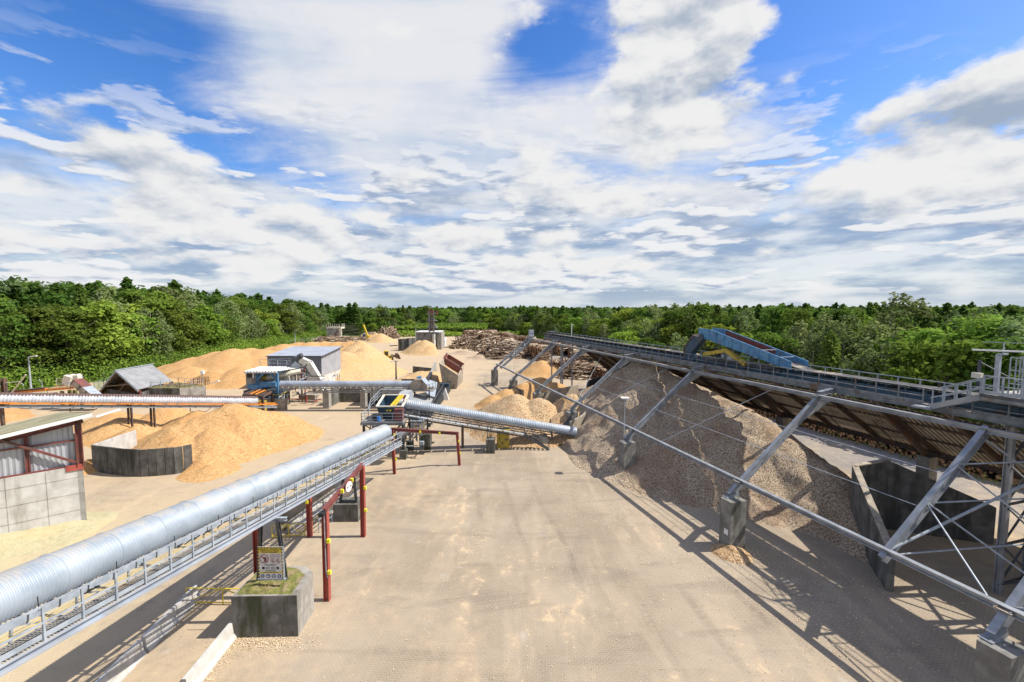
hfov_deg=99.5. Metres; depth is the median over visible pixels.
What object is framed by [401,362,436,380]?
chip bunker
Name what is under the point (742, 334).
shrub tree
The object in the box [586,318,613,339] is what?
shrub tree
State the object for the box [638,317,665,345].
birch tree
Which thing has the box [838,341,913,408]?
birch tree
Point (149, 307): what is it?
birch tree
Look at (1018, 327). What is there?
birch tree
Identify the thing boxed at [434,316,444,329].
shrub tree
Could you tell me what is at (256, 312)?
shrub tree
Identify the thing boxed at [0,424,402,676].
covered belt conveyor
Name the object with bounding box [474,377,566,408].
sawdust heap
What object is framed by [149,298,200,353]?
oak tree
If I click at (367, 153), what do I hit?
sky
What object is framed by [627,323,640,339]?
birch tree
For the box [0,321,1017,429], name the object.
ground
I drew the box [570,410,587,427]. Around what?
bay wall
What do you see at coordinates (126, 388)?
sawdust heap
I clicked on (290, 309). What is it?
birch tree
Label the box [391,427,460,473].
clearance frame
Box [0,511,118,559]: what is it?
sawdust heap
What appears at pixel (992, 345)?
oak tree
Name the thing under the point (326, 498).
concrete barrier
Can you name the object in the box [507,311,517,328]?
birch tree
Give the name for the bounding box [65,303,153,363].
shrub tree
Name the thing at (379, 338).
wood chip heap
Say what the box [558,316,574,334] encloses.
oak tree
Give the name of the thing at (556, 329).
birch tree
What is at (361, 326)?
oak tree
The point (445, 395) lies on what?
white tarpaulin
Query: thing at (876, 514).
bay wall
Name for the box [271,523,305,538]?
yellow gate
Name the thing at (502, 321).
oak tree
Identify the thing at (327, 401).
pier
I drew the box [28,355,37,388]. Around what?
street lamp
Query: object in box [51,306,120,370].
oak tree
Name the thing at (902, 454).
verge weeds
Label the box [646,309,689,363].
oak tree
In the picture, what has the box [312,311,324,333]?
birch tree
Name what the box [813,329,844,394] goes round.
pine tree
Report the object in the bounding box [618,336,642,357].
shrub tree
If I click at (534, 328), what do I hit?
birch tree
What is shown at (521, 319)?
birch tree
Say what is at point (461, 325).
maize field
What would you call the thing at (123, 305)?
oak tree
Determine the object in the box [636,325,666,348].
shrub tree
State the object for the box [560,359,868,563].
wood chip heap
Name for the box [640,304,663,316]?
birch tree
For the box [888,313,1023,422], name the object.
shrub tree
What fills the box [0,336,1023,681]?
yard paving
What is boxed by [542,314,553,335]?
birch tree
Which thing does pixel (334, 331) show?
tank stack
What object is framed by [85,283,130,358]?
birch tree
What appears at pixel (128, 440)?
return wall
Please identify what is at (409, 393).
curved hood
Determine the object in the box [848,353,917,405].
shrub tree
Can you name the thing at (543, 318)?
oak tree
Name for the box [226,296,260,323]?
oak tree
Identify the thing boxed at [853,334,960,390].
shrub tree
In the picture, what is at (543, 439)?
concrete block
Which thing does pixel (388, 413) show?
transfer tower
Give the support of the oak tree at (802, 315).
on the ground
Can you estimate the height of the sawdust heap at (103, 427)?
2.437 m
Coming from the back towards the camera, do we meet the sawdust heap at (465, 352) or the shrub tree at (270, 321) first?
the shrub tree at (270, 321)
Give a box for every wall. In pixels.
[91,444,192,476]
[92,430,136,448]
[258,398,287,409]
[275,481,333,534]
[508,385,523,395]
[542,385,577,403]
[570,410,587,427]
[586,377,607,387]
[850,458,996,591]
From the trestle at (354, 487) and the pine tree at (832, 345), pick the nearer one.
the trestle at (354, 487)
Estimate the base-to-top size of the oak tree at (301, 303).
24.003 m
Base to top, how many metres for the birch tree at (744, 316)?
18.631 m
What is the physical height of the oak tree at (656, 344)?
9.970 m
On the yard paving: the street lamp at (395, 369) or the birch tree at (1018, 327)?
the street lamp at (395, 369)
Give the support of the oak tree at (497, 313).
on the grass verge
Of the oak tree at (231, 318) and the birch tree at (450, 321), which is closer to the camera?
the oak tree at (231, 318)
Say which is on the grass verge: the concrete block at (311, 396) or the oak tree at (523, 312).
the oak tree at (523, 312)
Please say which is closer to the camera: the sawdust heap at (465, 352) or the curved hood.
the curved hood
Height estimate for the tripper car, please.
4.495 m
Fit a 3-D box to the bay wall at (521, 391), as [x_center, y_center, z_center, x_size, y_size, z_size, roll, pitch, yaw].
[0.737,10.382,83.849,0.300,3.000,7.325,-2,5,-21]
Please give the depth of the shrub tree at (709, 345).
92.27 m
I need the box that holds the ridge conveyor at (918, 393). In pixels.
[545,331,1023,421]
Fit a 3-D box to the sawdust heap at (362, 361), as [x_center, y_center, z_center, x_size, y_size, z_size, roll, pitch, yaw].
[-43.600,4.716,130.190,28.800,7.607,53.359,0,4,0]
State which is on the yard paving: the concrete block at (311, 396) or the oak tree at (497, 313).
the concrete block at (311, 396)
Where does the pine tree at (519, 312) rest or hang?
on the ground
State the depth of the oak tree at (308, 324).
246.42 m
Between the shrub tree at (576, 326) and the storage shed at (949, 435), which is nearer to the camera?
the storage shed at (949, 435)
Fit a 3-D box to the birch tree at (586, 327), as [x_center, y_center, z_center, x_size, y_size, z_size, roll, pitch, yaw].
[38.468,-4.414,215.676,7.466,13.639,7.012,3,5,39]
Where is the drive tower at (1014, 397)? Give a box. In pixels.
[911,353,1023,595]
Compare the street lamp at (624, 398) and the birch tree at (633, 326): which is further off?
the birch tree at (633, 326)
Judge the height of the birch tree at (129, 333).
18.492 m
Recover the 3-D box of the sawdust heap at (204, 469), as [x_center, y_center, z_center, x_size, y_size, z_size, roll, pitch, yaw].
[-33.217,13.911,48.392,5.783,1.258,7.515,0,4,0]
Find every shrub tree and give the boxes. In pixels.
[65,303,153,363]
[77,299,144,367]
[108,314,164,362]
[116,289,188,350]
[190,304,230,347]
[251,309,263,334]
[259,318,279,339]
[260,313,283,337]
[367,323,377,331]
[406,319,414,329]
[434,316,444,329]
[440,309,454,329]
[481,313,496,328]
[490,317,503,329]
[512,314,525,329]
[520,322,530,333]
[563,317,583,336]
[570,323,581,336]
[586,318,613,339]
[608,329,642,354]
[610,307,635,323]
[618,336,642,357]
[622,319,667,344]
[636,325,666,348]
[656,323,687,363]
[677,323,735,374]
[716,332,776,380]
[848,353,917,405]
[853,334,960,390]
[879,339,1016,422]
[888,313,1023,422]
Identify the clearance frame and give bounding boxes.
[252,463,366,601]
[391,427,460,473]
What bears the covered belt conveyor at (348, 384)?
attached to the head house
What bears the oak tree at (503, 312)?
on the grass verge
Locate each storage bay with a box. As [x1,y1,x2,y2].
[331,387,370,405]
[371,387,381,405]
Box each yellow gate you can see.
[185,587,239,604]
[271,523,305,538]
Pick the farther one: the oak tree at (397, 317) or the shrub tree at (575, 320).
the oak tree at (397, 317)
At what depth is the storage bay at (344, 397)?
83.97 m
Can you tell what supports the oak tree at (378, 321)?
on the grass verge
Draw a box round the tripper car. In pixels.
[683,328,807,372]
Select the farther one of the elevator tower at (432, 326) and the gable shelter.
the elevator tower at (432, 326)
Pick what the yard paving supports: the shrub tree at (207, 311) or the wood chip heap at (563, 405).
the wood chip heap at (563, 405)
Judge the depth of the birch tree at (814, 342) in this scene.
73.60 m
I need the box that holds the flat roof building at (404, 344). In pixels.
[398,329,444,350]
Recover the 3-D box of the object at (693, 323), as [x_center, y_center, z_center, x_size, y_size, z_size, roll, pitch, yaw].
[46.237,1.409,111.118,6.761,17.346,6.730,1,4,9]
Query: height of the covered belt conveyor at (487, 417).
6.911 m
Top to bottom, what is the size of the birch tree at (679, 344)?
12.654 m
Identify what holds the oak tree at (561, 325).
on the ground
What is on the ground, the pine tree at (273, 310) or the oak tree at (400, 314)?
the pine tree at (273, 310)
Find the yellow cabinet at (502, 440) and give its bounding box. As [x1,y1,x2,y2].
[497,428,509,447]
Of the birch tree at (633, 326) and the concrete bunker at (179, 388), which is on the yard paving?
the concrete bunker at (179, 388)
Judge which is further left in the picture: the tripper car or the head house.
the head house
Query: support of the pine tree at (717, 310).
on the ground
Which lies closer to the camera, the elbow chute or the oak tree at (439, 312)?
the elbow chute
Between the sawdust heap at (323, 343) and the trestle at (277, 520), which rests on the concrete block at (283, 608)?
the trestle at (277, 520)
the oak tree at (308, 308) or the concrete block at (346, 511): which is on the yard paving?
the concrete block at (346, 511)
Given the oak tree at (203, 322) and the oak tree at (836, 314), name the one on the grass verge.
the oak tree at (203, 322)
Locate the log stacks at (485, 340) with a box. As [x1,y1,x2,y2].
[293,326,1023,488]
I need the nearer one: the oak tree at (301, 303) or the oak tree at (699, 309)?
the oak tree at (699, 309)
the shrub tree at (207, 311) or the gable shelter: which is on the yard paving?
the gable shelter
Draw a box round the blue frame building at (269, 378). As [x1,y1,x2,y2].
[243,359,339,402]
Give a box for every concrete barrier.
[95,639,146,681]
[141,585,201,651]
[182,621,236,681]
[285,500,322,533]
[321,485,346,505]
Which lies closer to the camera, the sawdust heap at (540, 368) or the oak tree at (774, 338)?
the oak tree at (774, 338)
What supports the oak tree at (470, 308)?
on the ground
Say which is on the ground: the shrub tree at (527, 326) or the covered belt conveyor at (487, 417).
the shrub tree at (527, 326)
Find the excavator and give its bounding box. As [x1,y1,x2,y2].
[363,325,370,337]
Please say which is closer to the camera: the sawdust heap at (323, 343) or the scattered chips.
the scattered chips
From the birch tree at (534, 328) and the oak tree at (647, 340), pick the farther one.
the birch tree at (534, 328)
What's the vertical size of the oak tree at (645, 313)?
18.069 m
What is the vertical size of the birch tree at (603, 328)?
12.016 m
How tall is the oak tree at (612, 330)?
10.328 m
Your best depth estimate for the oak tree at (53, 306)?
110.67 m
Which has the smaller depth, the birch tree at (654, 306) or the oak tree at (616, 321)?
the birch tree at (654, 306)
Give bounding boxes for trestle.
[233,517,287,580]
[333,466,357,501]
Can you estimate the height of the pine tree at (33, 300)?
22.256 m
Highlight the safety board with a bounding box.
[257,546,285,579]
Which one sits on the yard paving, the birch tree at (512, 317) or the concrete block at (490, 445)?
the concrete block at (490, 445)
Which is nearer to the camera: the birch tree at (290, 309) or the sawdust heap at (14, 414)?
the sawdust heap at (14, 414)
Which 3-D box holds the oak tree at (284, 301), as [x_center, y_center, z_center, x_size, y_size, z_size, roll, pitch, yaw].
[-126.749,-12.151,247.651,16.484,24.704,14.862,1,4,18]
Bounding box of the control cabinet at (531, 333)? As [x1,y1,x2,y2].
[529,330,533,336]
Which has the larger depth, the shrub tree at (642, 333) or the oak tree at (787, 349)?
the shrub tree at (642, 333)
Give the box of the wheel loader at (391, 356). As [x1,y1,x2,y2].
[384,351,400,359]
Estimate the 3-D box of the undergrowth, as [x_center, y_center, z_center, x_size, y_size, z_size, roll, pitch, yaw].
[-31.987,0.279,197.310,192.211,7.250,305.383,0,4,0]
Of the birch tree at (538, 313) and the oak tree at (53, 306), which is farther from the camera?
the birch tree at (538, 313)
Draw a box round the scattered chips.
[180,453,986,681]
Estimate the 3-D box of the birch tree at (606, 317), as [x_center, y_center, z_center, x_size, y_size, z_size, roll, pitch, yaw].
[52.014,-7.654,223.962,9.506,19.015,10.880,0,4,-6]
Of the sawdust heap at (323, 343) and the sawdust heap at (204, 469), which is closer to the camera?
the sawdust heap at (204, 469)
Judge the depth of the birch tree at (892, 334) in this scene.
67.23 m
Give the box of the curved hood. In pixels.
[399,390,422,426]
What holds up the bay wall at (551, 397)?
on the yard paving
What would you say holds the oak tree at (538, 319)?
on the ground
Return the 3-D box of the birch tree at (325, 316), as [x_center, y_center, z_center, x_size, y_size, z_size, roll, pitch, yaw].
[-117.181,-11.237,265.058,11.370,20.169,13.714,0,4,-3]
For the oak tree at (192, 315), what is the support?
on the grass verge
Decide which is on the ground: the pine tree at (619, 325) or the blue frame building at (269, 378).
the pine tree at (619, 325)
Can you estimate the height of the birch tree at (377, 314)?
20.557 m
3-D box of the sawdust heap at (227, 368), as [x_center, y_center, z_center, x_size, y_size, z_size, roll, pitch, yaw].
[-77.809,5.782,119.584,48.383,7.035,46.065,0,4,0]
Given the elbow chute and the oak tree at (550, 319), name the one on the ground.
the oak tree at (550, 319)
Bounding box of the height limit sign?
[345,481,351,492]
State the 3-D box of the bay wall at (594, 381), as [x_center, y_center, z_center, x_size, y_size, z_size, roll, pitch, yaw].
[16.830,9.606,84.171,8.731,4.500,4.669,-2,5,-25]
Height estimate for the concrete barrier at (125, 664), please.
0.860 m
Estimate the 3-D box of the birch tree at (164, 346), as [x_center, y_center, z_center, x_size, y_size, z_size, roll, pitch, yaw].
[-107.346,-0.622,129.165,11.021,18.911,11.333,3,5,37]
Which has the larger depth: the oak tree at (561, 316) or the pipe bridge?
the oak tree at (561, 316)
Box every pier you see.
[322,387,331,408]
[360,389,367,408]
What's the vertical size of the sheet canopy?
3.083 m
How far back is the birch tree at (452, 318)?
346.12 m
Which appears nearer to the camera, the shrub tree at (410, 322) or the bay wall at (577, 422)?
the bay wall at (577, 422)
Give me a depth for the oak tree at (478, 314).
341.07 m
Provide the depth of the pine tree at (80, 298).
115.38 m
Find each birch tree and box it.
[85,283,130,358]
[93,310,150,362]
[134,297,171,323]
[136,307,175,358]
[152,285,189,313]
[179,286,209,350]
[204,306,226,345]
[211,301,244,341]
[219,298,252,341]
[238,307,263,341]
[249,312,269,340]
[281,302,305,335]
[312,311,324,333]
[313,306,330,331]
[364,307,380,323]
[376,304,390,324]
[388,318,398,328]
[403,309,414,324]
[447,312,458,321]
[447,315,455,329]
[503,316,512,329]
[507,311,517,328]
[510,319,520,332]
[515,313,527,327]
[531,312,545,333]
[531,322,539,334]
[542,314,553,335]
[552,323,558,333]
[581,310,597,335]
[581,318,593,337]
[597,323,612,340]
[604,308,612,319]
[620,319,633,331]
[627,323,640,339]
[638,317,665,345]
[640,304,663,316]
[647,305,660,319]
[664,302,700,326]
[668,332,688,365]
[724,308,763,342]
[778,312,835,369]
[791,345,838,391]
[802,312,874,396]
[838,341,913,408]
[845,292,937,362]
[849,320,917,399]
[938,316,1011,422]
[987,315,1023,383]
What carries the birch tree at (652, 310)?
on the ground
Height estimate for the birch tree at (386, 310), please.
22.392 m
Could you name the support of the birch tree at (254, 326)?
on the grass verge
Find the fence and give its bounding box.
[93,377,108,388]
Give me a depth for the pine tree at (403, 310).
333.13 m
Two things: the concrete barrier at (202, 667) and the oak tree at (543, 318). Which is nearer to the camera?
the concrete barrier at (202, 667)
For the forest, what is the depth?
141.18 m
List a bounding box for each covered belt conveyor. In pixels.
[0,392,277,426]
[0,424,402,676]
[279,381,431,392]
[393,398,576,449]
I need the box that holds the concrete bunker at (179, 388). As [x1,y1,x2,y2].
[147,377,208,395]
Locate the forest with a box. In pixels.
[0,275,1023,365]
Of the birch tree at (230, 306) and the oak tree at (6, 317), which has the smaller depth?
the oak tree at (6, 317)
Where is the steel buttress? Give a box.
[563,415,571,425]
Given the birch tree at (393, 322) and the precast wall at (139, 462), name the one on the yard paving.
the precast wall at (139, 462)
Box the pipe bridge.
[0,374,56,404]
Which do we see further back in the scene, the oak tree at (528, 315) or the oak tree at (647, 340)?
the oak tree at (528, 315)
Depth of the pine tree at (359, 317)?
295.38 m
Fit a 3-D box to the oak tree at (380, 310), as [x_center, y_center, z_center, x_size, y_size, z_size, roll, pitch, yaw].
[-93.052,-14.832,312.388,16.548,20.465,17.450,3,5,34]
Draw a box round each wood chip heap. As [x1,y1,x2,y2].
[365,333,397,342]
[393,371,441,383]
[400,340,438,355]
[458,394,560,447]
[551,394,585,444]
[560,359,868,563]
[575,385,592,395]
[710,543,752,564]
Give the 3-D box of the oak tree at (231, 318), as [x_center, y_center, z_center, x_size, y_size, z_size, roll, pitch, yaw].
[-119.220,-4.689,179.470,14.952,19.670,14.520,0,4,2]
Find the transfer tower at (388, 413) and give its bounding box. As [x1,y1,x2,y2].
[360,389,433,459]
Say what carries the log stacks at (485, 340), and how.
on the yard paving
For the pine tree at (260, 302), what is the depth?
222.59 m
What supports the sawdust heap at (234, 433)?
on the yard paving
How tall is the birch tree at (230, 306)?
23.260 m
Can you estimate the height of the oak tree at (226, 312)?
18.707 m
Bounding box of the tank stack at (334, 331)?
[326,324,344,335]
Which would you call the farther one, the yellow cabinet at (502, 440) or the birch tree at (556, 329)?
the birch tree at (556, 329)
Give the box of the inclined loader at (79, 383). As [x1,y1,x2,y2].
[40,373,101,408]
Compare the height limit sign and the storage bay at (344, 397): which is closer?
the height limit sign
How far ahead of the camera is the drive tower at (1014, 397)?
26.93 m
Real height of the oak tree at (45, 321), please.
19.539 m
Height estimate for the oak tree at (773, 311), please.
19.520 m
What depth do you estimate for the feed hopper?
99.96 m
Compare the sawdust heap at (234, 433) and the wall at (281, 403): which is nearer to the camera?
the sawdust heap at (234, 433)
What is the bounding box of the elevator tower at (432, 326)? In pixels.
[422,308,437,345]
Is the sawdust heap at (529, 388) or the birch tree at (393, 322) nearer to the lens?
the sawdust heap at (529, 388)
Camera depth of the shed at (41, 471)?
34.73 m
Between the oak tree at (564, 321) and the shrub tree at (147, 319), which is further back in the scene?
the oak tree at (564, 321)
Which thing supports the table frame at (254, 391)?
on the yard paving
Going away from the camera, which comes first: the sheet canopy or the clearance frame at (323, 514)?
the clearance frame at (323, 514)
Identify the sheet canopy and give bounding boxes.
[411,380,450,417]
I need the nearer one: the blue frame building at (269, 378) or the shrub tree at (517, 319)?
the blue frame building at (269, 378)
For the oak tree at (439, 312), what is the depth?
346.36 m
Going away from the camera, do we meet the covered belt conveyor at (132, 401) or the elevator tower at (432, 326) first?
the covered belt conveyor at (132, 401)
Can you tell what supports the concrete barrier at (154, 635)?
on the yard paving
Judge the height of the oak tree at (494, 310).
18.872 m
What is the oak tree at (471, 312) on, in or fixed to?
on the ground
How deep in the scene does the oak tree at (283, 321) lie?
229.62 m
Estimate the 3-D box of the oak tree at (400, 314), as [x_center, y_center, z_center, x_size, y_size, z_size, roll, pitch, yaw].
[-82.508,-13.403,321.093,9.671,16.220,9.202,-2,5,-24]
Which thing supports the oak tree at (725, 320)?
on the ground
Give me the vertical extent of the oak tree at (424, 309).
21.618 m
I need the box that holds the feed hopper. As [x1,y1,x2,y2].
[439,353,463,388]
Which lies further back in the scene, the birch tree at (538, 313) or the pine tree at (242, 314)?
the birch tree at (538, 313)
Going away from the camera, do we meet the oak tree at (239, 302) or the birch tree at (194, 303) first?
the birch tree at (194, 303)
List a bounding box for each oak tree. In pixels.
[0,299,50,372]
[0,304,83,377]
[29,303,73,369]
[40,320,102,371]
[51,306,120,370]
[117,303,147,359]
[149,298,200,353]
[157,319,182,355]
[174,309,209,349]
[181,313,214,348]
[210,308,240,344]
[221,306,243,342]
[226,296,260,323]
[247,304,267,328]
[267,303,295,333]
[278,298,300,334]
[278,310,303,334]
[294,300,319,325]
[295,309,316,332]
[297,304,322,332]
[358,322,365,332]
[362,311,376,328]
[374,318,382,328]
[375,307,391,326]
[378,320,388,329]
[388,312,402,325]
[398,312,406,323]
[416,305,435,329]
[431,308,444,329]
[461,306,474,329]
[464,310,480,322]
[475,313,484,329]
[490,311,501,325]
[492,309,499,329]
[498,316,507,330]
[499,309,507,330]
[518,322,525,333]
[521,310,532,326]
[525,306,540,329]
[533,314,546,333]
[538,316,547,333]
[542,317,556,334]
[554,313,565,329]
[557,319,566,333]
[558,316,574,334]
[574,313,594,335]
[605,327,616,341]
[609,318,622,332]
[626,307,644,320]
[635,337,655,357]
[639,310,654,318]
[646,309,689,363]
[648,341,667,362]
[672,301,729,341]
[698,313,746,348]
[741,331,800,385]
[749,304,800,361]
[755,333,800,363]
[768,307,828,358]
[807,306,868,396]
[945,336,1023,430]
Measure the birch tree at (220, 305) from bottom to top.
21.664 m
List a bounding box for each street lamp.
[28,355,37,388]
[389,361,396,379]
[621,397,628,438]
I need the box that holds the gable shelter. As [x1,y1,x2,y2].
[99,364,172,394]
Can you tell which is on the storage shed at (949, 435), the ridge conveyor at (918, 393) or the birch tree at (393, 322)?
the ridge conveyor at (918, 393)
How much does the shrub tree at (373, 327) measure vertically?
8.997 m
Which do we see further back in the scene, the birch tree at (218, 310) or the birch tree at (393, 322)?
the birch tree at (393, 322)
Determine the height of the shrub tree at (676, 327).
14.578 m
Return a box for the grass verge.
[0,335,414,390]
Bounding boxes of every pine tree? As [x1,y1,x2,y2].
[14,293,63,375]
[66,290,94,340]
[238,310,252,338]
[257,301,266,331]
[270,304,277,318]
[355,311,363,334]
[400,305,407,329]
[517,305,522,314]
[533,305,540,334]
[550,308,556,325]
[616,320,622,340]
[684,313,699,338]
[705,305,725,323]
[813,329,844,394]
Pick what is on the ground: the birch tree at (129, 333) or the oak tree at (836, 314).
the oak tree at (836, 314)
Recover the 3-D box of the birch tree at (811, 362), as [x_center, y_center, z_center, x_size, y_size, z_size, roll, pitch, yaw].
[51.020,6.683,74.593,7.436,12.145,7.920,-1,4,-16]
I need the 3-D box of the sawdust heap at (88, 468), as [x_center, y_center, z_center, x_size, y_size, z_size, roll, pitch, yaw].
[-47.600,13.893,48.649,4.200,1.256,4.000,0,4,0]
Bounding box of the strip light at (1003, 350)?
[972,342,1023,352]
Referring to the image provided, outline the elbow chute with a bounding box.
[270,353,325,400]
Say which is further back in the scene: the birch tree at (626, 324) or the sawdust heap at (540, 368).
the birch tree at (626, 324)
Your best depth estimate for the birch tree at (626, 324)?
137.67 m
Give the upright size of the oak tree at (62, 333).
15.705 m
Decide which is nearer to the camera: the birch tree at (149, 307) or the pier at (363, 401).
the pier at (363, 401)
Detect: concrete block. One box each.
[231,566,313,637]
[299,393,318,399]
[333,497,359,521]
[486,437,494,453]
[537,434,547,443]
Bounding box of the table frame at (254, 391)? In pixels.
[242,389,273,410]
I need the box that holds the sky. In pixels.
[0,0,1023,307]
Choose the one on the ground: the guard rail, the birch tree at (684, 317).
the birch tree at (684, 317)
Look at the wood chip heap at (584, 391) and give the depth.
76.65 m
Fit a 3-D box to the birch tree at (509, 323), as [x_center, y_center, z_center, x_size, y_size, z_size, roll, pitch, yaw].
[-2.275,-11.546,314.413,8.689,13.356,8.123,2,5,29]
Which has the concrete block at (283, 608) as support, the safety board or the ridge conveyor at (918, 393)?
the safety board
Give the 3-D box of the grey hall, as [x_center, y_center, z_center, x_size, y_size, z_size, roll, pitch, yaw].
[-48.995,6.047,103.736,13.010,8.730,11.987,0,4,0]
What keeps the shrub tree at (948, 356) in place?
on the ground
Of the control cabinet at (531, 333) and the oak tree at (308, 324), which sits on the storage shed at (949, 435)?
the control cabinet at (531, 333)
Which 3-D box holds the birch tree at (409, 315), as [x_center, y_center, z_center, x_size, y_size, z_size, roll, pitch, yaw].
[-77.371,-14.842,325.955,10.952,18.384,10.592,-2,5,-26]
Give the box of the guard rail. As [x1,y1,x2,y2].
[318,489,359,532]
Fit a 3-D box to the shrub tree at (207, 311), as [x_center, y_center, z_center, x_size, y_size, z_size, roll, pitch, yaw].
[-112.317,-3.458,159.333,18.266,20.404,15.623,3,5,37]
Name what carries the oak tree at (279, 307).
on the ground
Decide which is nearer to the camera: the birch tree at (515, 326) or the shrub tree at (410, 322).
the birch tree at (515, 326)
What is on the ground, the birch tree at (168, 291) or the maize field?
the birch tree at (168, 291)
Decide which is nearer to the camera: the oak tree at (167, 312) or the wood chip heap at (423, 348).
the oak tree at (167, 312)
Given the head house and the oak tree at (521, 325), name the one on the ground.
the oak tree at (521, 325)
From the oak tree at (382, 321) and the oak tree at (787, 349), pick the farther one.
the oak tree at (382, 321)
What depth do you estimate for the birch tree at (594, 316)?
223.93 m
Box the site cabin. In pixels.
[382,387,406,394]
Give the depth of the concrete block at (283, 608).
23.81 m
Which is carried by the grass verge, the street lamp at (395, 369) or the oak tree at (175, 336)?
the oak tree at (175, 336)
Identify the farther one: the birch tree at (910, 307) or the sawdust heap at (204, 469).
the birch tree at (910, 307)
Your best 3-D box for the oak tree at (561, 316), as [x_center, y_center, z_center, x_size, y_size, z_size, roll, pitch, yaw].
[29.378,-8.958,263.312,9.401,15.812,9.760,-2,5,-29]
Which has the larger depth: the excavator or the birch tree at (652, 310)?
the excavator
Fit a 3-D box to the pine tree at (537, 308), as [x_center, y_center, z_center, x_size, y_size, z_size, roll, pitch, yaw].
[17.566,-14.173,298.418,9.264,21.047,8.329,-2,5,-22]
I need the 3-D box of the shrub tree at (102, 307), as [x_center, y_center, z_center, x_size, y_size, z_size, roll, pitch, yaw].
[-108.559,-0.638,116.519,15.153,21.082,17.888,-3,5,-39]
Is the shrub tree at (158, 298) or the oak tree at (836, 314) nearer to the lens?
the oak tree at (836, 314)
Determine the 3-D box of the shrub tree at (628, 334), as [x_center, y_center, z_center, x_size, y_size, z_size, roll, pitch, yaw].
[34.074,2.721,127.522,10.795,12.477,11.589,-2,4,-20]
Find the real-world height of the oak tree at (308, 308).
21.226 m
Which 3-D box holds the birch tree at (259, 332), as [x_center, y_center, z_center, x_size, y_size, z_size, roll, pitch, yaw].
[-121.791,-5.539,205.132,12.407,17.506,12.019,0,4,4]
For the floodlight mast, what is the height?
3.000 m
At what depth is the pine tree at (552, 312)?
275.93 m
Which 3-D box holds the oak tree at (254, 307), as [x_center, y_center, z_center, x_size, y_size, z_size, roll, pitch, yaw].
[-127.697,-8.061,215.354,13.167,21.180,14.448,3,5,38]
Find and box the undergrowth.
[0,329,545,390]
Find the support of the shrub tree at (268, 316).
on the grass verge
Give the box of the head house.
[403,376,436,399]
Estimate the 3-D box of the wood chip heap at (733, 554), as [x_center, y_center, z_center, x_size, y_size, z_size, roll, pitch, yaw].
[16.200,15.452,31.969,3.200,0.593,3.300,0,4,0]
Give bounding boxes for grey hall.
[265,346,343,387]
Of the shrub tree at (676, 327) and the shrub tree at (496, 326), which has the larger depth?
the shrub tree at (496, 326)
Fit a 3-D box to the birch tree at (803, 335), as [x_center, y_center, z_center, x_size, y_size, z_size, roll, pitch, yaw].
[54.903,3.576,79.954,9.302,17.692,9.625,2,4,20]
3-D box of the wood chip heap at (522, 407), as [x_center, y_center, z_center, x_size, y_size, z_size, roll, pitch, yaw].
[0.380,10.664,66.685,24.973,5.052,18.019,4,6,43]
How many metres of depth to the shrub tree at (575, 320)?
231.83 m
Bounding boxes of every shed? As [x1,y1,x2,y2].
[0,409,120,533]
[491,337,1023,681]
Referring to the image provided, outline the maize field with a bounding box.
[378,322,524,336]
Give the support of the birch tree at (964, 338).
on the ground
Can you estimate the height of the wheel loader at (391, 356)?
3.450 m
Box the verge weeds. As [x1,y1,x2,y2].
[761,413,1021,491]
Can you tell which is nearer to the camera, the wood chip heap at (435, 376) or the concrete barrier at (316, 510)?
the concrete barrier at (316, 510)
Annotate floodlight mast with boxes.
[971,360,1020,392]
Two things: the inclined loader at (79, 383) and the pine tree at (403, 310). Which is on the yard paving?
the inclined loader at (79, 383)
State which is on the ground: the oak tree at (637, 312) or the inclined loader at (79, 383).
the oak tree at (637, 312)
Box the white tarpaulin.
[442,388,448,399]
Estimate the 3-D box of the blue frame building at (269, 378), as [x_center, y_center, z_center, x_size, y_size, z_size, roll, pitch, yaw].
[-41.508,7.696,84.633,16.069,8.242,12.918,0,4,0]
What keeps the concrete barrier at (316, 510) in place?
on the yard paving
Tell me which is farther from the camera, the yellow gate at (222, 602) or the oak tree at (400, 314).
the oak tree at (400, 314)
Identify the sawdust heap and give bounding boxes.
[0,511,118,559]
[4,404,34,422]
[73,408,205,448]
[83,459,97,474]
[98,378,186,393]
[131,403,323,466]
[157,348,276,388]
[175,457,240,482]
[264,341,383,353]
[335,341,408,380]
[448,350,536,362]
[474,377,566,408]
[513,360,570,377]
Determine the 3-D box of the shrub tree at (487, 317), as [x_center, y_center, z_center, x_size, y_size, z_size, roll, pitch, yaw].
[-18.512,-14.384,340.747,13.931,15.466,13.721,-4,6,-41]
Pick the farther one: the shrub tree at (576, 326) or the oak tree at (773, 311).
the shrub tree at (576, 326)
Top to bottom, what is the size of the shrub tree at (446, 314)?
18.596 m
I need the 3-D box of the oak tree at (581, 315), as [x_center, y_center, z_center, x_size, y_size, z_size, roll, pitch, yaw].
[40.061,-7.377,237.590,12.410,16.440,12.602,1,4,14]
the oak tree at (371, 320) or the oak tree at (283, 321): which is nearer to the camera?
the oak tree at (283, 321)

